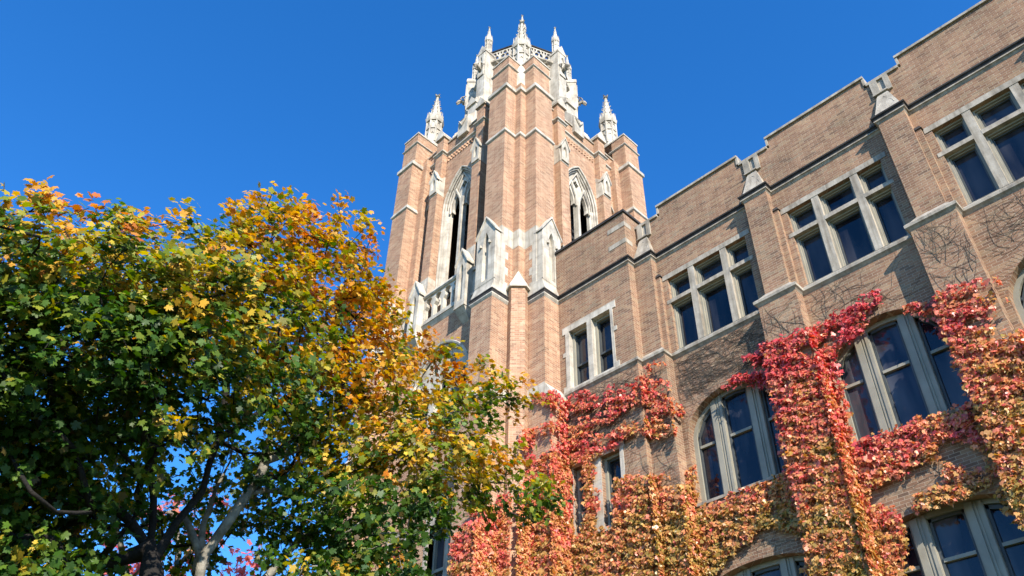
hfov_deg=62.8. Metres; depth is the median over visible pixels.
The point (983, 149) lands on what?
window
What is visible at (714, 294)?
window
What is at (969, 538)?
window
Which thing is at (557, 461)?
climbing ivy
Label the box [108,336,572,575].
maple tree
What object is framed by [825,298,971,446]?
window
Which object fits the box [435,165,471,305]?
window
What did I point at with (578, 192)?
window
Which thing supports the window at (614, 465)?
in the school wing
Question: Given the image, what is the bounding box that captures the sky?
[0,0,980,575]
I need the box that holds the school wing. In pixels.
[555,0,1023,575]
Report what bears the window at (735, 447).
in the school wing
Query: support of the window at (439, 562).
in the bell tower
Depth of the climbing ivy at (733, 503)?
17.36 m
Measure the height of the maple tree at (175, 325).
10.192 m
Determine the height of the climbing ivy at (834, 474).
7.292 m
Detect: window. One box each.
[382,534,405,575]
[399,339,467,450]
[422,511,450,575]
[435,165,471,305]
[562,300,619,392]
[569,166,597,240]
[570,440,626,542]
[662,229,758,350]
[682,369,791,507]
[714,542,813,575]
[780,151,908,285]
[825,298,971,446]
[874,482,1023,575]
[923,72,1023,204]
[996,244,1023,323]
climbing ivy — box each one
[392,389,575,575]
[563,319,764,575]
[689,469,804,575]
[720,254,917,575]
[849,401,991,575]
[902,188,1023,531]
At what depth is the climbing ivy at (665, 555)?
19.30 m
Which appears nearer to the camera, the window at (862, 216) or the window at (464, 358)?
the window at (862, 216)
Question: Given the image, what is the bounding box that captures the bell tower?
[339,15,647,575]
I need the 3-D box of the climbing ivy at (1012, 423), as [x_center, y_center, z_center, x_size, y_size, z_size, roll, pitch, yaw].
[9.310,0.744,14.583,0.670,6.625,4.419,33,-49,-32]
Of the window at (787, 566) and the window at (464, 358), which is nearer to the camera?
the window at (787, 566)
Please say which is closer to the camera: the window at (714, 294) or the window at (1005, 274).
the window at (1005, 274)
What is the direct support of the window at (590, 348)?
in the school wing
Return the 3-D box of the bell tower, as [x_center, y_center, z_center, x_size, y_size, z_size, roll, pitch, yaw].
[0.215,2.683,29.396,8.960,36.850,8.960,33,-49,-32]
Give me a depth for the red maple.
13.49 m
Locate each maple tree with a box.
[0,175,455,575]
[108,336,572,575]
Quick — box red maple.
[101,487,303,575]
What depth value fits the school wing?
19.07 m
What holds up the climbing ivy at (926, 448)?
attached to the school wing
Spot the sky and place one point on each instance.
(141, 103)
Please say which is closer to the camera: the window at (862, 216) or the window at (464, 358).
the window at (862, 216)

